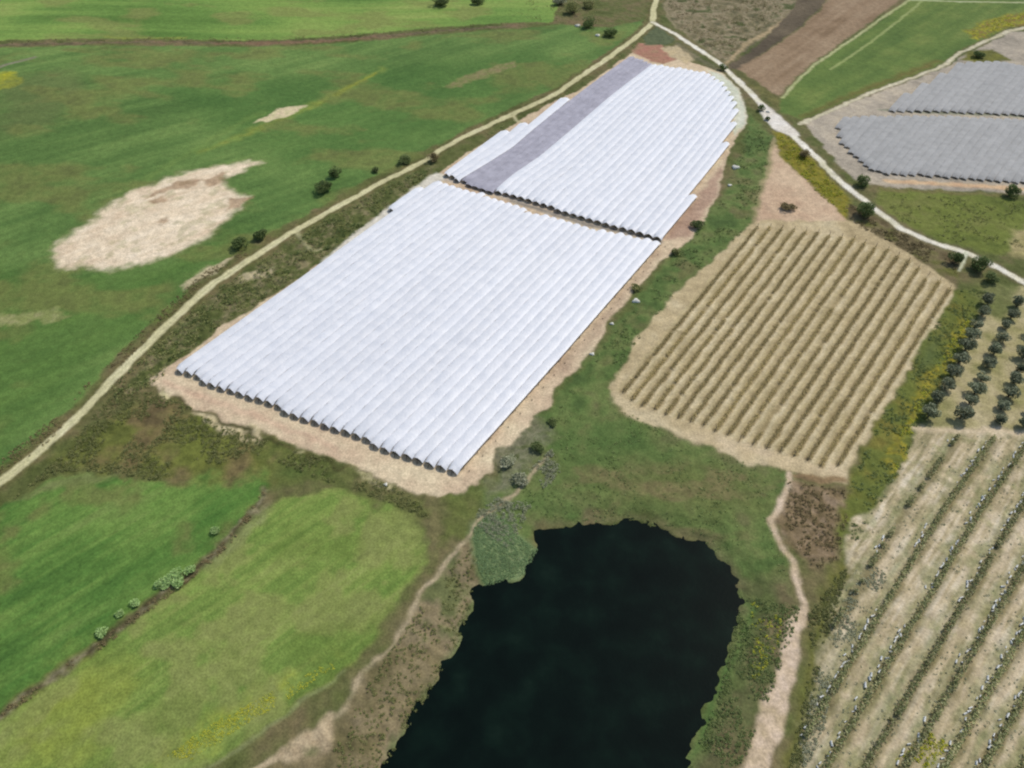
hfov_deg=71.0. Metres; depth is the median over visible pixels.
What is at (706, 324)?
vine row
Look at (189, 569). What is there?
bush
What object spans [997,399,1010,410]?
olive tree
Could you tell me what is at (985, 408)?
orchard soil
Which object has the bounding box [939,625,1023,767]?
crop row
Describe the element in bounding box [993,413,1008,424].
olive tree
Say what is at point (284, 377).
covered vine row
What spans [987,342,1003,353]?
olive tree
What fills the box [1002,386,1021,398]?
olive tree
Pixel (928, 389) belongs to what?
wildflowers
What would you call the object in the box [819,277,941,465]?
vine row
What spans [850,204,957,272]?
scrub
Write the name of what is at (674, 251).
bush
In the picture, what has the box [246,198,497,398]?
covered vine row
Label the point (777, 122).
pale road
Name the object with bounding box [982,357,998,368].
olive tree
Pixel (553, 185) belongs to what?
covered vine row
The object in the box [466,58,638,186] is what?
netted vine row
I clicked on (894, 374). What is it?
vine row
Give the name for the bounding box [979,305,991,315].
olive tree
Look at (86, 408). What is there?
farm road
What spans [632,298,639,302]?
rock
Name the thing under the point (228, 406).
tunnel soil
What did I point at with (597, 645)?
pond water
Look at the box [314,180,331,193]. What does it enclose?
bush
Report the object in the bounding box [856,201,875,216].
bush
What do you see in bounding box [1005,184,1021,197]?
bush
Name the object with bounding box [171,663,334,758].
wildflowers
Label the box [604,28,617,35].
bush
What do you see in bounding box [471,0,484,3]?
bush
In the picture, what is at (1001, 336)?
olive tree
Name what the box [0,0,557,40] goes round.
field
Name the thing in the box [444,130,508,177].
covered vine row
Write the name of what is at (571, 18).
scrub
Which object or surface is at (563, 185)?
covered vine row
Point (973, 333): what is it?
olive tree
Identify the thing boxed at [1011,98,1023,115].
netted vine row
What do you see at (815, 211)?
vineyard soil
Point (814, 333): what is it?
vine row
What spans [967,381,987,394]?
olive tree
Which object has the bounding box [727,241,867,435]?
vine row
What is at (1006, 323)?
olive tree
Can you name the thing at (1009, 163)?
netted vine row
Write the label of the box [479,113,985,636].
grass strip
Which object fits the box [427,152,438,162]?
bush
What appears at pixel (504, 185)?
covered vine row
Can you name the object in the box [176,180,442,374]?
covered vine row
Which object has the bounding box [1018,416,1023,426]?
olive tree
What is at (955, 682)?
crop row
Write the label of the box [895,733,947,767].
wildflowers
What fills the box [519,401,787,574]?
scrub
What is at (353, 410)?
covered vine row
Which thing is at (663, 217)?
covered vine row
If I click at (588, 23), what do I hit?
bush
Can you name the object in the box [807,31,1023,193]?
tunnel soil
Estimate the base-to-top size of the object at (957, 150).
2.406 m
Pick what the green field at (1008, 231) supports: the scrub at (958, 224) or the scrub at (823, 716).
the scrub at (958, 224)
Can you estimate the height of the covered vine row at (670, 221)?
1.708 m
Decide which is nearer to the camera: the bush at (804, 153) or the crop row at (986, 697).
the crop row at (986, 697)
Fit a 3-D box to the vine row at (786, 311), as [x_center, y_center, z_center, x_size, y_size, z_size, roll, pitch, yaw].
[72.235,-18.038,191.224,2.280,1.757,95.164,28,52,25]
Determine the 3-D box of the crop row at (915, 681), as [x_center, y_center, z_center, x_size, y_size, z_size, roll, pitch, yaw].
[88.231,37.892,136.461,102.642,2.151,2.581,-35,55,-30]
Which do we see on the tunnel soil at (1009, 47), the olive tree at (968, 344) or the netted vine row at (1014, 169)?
the netted vine row at (1014, 169)
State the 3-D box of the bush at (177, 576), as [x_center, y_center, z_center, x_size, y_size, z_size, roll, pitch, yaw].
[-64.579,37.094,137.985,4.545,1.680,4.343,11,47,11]
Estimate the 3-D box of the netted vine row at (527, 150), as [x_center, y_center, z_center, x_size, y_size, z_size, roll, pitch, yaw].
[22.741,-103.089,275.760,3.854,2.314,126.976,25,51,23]
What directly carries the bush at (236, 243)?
on the green field at (88, 133)
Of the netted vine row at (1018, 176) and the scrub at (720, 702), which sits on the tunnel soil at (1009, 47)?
the netted vine row at (1018, 176)
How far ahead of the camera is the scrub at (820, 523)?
147.04 m
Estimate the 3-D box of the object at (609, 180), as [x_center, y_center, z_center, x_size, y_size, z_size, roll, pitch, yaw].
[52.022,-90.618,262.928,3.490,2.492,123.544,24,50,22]
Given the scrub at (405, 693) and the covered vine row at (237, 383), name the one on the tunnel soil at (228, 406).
the covered vine row at (237, 383)
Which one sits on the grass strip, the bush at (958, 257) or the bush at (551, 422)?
the bush at (551, 422)
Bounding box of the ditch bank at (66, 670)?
[0,24,516,719]
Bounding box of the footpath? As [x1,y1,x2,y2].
[742,470,809,767]
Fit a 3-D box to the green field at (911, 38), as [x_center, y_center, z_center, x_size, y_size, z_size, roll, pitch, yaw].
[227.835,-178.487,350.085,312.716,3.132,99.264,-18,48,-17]
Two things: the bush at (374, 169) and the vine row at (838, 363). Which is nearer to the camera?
the vine row at (838, 363)
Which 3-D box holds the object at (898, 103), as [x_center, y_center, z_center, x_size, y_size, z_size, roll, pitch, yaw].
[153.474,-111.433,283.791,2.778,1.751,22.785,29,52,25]
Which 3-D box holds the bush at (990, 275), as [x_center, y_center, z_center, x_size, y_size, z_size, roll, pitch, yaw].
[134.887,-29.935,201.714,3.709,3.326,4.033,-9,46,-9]
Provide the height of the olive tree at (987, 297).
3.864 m
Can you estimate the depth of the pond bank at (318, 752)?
124.59 m
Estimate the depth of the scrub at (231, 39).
323.81 m
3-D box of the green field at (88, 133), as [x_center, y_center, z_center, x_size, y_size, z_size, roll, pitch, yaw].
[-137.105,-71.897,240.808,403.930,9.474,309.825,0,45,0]
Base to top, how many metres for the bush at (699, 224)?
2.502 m
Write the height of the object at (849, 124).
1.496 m
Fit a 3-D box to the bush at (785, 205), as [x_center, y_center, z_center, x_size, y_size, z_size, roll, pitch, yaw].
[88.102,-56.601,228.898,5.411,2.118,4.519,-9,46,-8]
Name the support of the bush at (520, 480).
on the grass strip
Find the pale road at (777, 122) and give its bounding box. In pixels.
[651,21,1023,283]
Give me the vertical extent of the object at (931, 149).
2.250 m
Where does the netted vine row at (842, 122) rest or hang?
on the tunnel soil at (1009, 47)
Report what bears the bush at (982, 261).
on the ground
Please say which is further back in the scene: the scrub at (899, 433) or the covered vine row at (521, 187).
the covered vine row at (521, 187)
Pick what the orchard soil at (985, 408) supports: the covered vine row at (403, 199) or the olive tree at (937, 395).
the olive tree at (937, 395)
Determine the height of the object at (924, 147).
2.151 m
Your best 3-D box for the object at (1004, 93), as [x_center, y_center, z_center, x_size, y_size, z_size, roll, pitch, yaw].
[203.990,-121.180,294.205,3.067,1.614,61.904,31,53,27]
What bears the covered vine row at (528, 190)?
on the tunnel soil at (228, 406)
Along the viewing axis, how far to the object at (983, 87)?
293.97 m
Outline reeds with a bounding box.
[472,514,537,585]
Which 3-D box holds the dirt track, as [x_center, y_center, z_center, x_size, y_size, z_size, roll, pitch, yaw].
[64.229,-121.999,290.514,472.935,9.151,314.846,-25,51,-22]
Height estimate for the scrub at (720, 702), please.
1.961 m
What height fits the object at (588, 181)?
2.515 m
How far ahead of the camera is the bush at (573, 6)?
353.98 m
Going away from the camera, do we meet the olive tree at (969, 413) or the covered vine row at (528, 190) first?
the olive tree at (969, 413)
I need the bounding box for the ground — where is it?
[0,0,1023,767]
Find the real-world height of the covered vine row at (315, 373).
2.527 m
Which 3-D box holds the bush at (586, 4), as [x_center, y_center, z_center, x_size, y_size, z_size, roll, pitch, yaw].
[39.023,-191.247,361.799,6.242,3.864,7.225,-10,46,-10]
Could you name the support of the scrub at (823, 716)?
on the crop soil at (928, 627)
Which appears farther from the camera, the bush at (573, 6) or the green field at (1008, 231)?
the bush at (573, 6)
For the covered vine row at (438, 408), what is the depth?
180.70 m
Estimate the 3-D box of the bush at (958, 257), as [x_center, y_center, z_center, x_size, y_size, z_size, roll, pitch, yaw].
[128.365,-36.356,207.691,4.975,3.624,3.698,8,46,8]
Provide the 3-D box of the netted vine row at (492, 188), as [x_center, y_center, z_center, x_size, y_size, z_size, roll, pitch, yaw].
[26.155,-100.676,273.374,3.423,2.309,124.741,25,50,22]
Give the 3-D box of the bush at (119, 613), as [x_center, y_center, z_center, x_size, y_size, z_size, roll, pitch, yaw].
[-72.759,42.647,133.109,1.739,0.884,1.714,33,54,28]
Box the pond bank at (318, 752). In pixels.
[268,527,482,767]
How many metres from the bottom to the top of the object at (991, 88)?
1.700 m
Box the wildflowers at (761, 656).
[751,602,781,676]
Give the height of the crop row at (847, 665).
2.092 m
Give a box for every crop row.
[802,434,996,738]
[818,443,1023,767]
[829,434,959,628]
[860,498,1023,767]
[896,559,1023,767]
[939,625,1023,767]
[975,692,1023,767]
[1015,753,1023,767]
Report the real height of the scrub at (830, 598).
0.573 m
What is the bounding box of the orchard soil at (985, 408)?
[920,280,1023,432]
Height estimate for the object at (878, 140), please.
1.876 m
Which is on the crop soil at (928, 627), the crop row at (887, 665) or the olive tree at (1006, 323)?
the crop row at (887, 665)
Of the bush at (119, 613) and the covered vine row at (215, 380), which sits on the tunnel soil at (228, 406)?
the covered vine row at (215, 380)
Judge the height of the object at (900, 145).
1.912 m
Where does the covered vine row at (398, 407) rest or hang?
on the tunnel soil at (228, 406)
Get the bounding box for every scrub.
[0,251,247,471]
[1,492,266,715]
[7,23,502,43]
[15,391,428,517]
[109,169,430,403]
[333,548,475,767]
[476,450,559,548]
[514,0,613,30]
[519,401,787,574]
[569,128,770,393]
[667,0,780,59]
[673,0,784,57]
[690,596,799,767]
[785,481,847,567]
[789,569,847,767]
[800,565,887,767]
[810,436,1023,767]
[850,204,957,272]
[850,288,986,539]
[890,195,1023,246]
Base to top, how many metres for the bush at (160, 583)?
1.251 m
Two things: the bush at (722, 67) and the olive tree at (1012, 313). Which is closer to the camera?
the olive tree at (1012, 313)
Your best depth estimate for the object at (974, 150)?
254.83 m
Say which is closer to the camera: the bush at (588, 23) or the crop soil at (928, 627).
the crop soil at (928, 627)
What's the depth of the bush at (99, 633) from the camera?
130.35 m
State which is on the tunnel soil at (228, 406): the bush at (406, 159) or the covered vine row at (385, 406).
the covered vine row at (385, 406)
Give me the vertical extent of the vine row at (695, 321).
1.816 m
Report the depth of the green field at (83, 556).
143.43 m
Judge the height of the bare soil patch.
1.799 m
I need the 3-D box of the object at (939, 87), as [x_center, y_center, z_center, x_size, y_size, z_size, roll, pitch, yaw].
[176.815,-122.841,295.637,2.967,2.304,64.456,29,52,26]
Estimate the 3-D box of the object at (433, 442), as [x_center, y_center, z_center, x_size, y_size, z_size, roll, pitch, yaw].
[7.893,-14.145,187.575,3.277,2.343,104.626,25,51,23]
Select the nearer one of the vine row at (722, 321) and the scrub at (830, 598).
the scrub at (830, 598)
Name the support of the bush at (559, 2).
on the ground
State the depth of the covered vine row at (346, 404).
186.49 m
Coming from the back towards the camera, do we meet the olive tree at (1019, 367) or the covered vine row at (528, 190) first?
the covered vine row at (528, 190)
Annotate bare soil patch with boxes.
[54,105,307,269]
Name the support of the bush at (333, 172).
on the green field at (88, 133)
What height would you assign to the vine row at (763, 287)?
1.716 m
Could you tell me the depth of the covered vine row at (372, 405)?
184.89 m
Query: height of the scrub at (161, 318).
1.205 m
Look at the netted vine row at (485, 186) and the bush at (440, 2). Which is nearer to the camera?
the netted vine row at (485, 186)
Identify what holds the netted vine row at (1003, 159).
on the tunnel soil at (1009, 47)
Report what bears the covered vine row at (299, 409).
on the tunnel soil at (228, 406)
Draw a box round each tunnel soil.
[150,42,747,495]
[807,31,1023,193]
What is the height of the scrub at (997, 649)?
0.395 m
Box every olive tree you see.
[922,403,941,417]
[931,389,946,403]
[940,376,956,389]
[945,363,964,376]
[952,352,971,363]
[953,405,975,419]
[958,338,977,350]
[964,394,978,405]
[965,327,982,339]
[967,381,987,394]
[969,319,983,327]
[976,371,991,381]
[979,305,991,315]
[982,292,996,304]
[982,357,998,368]
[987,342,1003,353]
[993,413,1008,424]
[995,331,1011,341]
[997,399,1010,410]
[1001,319,1011,328]
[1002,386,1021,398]
[1007,309,1021,318]
[1010,370,1023,384]
[1013,295,1023,307]
[1015,363,1023,372]
[1016,346,1023,358]
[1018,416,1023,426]
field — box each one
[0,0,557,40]
[0,19,643,464]
[0,454,272,711]
[0,487,431,767]
[662,0,796,62]
[727,0,897,94]
[779,0,1023,118]
[876,187,1023,254]
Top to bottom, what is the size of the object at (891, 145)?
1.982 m
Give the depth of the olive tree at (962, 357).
177.84 m
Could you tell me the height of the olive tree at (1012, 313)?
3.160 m
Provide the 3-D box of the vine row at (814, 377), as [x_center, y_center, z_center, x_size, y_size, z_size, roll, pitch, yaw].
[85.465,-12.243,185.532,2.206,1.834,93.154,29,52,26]
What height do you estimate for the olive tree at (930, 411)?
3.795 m
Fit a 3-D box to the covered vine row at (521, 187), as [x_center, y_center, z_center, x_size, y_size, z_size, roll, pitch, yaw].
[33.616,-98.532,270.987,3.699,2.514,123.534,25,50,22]
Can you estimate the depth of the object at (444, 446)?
178.28 m
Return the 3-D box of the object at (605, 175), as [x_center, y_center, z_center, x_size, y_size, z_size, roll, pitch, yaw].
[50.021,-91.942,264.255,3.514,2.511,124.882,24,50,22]
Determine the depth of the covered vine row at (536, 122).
262.24 m
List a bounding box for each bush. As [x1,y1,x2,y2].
[95,626,107,638]
[114,609,123,617]
[128,598,139,606]
[153,577,169,589]
[163,566,183,587]
[183,565,195,574]
[210,526,219,533]
[231,236,249,249]
[252,229,266,239]
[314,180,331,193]
[327,166,342,177]
[371,166,379,171]
[398,154,410,164]
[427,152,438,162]
[432,0,449,5]
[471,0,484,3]
[500,454,515,467]
[512,472,528,485]
[531,441,543,452]
[547,417,557,426]
[552,0,566,4]
[564,1,580,13]
[582,16,596,26]
[583,0,593,7]
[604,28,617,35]
[631,283,641,291]
[671,248,680,255]
[689,220,704,227]
[719,63,727,70]
[758,104,765,110]
[780,202,797,209]
[799,149,810,156]
[856,174,870,186]
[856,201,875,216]
[948,251,964,263]
[970,255,993,271]
[973,50,985,57]
[986,271,1000,282]
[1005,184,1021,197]
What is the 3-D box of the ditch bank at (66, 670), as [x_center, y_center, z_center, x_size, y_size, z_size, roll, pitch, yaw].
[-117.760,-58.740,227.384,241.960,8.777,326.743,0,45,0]
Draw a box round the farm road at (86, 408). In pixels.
[0,0,658,484]
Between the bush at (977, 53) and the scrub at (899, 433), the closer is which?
the scrub at (899, 433)
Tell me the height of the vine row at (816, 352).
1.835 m
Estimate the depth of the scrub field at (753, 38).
352.91 m
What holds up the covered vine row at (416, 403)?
on the tunnel soil at (228, 406)
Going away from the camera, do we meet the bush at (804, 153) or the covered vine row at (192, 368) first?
the covered vine row at (192, 368)
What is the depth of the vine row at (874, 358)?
177.55 m
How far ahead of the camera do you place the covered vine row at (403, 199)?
232.71 m
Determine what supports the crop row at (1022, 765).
on the crop soil at (928, 627)
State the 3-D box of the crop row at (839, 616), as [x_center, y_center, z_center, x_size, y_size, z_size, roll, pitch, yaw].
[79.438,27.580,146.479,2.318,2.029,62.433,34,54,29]
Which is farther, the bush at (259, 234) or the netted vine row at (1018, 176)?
the netted vine row at (1018, 176)
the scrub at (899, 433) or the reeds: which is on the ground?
the reeds
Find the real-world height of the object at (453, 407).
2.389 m
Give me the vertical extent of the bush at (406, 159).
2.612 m
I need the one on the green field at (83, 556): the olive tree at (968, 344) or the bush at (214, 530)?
the bush at (214, 530)
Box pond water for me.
[380,518,744,767]
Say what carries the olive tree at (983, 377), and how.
on the orchard soil at (985, 408)
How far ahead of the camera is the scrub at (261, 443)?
161.10 m
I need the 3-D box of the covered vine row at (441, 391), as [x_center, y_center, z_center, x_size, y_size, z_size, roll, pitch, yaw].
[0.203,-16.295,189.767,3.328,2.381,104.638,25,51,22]
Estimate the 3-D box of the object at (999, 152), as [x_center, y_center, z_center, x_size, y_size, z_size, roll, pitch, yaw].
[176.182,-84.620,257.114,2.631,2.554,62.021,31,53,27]
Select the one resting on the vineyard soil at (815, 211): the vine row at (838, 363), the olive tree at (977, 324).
the vine row at (838, 363)
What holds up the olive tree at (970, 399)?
on the orchard soil at (985, 408)
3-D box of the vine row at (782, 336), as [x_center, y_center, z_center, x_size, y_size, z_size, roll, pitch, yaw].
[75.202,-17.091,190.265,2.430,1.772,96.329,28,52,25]
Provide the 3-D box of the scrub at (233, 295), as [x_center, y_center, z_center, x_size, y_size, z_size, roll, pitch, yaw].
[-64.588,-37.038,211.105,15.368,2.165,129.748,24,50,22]
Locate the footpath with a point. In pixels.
(771, 721)
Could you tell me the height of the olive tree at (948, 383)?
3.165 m
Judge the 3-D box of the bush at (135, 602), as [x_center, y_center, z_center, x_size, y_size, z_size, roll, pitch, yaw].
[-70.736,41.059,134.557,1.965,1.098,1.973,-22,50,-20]
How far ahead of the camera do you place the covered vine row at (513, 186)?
263.63 m
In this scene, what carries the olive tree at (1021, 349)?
on the orchard soil at (985, 408)
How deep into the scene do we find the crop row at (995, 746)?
117.43 m
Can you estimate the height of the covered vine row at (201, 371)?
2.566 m
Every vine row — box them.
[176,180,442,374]
[185,183,448,376]
[195,185,455,378]
[200,187,461,385]
[208,189,468,388]
[218,192,475,391]
[227,192,485,393]
[236,196,490,395]
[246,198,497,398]
[256,200,504,402]
[265,202,511,406]
[275,205,519,409]
[281,207,526,415]
[291,211,531,418]
[301,213,539,422]
[312,214,549,424]
[321,216,556,428]
[331,219,565,431]
[343,221,571,434]
[353,223,580,438]
[363,226,588,442]
[371,228,595,449]
[381,229,606,453]
[388,186,423,211]
[392,232,614,456]
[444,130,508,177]
[451,122,527,179]
[455,97,569,182]
[461,56,634,183]
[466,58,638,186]
[473,59,644,188]
[480,61,647,190]
[486,63,652,194]
[495,64,656,193]
[503,64,663,196]
[511,66,669,196]
[518,67,674,200]
[526,67,681,201]
[533,68,686,205]
[541,69,692,206]
[622,223,758,393]
[631,223,771,400]
[641,227,782,404]
[645,142,728,236]
[654,194,696,240]
[654,228,795,409]
[665,229,807,414]
[676,231,820,418]
[689,232,830,422]
[701,235,842,425]
[714,235,855,431]
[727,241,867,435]
[739,243,877,440]
[752,246,889,445]
[765,252,899,448]
[778,257,910,452]
[793,266,920,456]
[807,271,930,460]
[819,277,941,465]
[835,117,850,129]
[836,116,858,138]
[837,285,951,465]
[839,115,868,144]
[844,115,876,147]
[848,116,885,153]
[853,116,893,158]
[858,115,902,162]
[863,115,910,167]
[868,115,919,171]
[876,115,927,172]
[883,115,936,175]
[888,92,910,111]
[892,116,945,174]
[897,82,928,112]
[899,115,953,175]
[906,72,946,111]
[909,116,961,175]
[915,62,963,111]
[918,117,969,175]
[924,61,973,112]
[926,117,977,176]
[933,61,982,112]
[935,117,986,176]
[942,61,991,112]
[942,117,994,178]
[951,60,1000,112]
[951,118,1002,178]
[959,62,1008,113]
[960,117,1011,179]
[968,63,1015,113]
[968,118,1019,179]
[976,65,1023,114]
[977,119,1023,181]
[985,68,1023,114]
[986,127,1023,181]
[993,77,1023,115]
[994,138,1023,182]
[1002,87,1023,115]
[1003,150,1023,181]
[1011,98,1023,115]
[1011,163,1023,183]
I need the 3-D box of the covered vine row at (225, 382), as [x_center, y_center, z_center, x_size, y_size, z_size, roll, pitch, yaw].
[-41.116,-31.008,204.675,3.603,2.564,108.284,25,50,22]
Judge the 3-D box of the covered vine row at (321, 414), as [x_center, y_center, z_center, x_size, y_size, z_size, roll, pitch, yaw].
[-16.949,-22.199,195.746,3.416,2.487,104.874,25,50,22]
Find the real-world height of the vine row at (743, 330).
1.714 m
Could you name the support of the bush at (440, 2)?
on the field at (174, 19)
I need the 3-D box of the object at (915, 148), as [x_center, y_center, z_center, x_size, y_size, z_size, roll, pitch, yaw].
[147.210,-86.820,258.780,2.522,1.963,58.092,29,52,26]
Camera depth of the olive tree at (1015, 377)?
173.18 m
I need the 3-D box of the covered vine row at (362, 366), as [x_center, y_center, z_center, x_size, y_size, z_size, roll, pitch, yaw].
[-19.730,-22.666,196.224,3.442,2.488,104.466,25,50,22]
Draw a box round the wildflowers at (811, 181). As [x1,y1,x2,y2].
[777,136,847,211]
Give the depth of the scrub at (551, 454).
149.22 m
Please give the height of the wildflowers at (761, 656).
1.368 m
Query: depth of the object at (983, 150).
254.78 m
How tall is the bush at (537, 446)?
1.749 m
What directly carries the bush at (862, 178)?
on the ground
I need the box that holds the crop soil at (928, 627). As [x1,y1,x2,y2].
[794,425,1023,767]
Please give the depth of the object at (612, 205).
249.47 m
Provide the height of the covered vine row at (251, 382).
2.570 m
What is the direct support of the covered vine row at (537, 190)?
on the tunnel soil at (228, 406)
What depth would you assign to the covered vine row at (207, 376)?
197.67 m
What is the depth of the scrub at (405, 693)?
125.08 m
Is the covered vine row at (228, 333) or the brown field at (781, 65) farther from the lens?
the brown field at (781, 65)
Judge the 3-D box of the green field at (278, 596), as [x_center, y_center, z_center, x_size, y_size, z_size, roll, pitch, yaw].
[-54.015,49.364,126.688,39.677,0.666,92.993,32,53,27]
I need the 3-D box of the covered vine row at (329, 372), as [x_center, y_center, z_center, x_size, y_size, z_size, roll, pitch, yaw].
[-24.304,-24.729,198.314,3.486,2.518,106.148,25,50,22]
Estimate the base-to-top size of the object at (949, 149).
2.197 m
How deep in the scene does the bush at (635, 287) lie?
199.62 m
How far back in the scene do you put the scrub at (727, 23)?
349.17 m
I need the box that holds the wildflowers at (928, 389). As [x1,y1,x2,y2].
[893,320,968,474]
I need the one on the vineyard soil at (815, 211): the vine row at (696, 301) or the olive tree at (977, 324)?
the vine row at (696, 301)
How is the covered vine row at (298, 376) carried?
on the tunnel soil at (228, 406)
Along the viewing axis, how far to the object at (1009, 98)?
287.04 m
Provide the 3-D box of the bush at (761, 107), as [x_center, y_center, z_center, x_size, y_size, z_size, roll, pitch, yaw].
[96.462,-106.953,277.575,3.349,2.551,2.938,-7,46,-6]
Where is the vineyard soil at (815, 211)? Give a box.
[609,138,955,482]
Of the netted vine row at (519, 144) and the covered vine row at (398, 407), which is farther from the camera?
the netted vine row at (519, 144)
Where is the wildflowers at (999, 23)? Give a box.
[973,14,1023,35]
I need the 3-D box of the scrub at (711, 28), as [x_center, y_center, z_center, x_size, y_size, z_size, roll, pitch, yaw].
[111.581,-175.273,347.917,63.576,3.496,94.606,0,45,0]
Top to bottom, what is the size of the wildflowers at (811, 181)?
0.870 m
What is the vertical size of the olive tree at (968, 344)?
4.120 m
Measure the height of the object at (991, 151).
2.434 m
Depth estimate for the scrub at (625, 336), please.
217.75 m
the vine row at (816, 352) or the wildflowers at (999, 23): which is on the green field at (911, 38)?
the wildflowers at (999, 23)

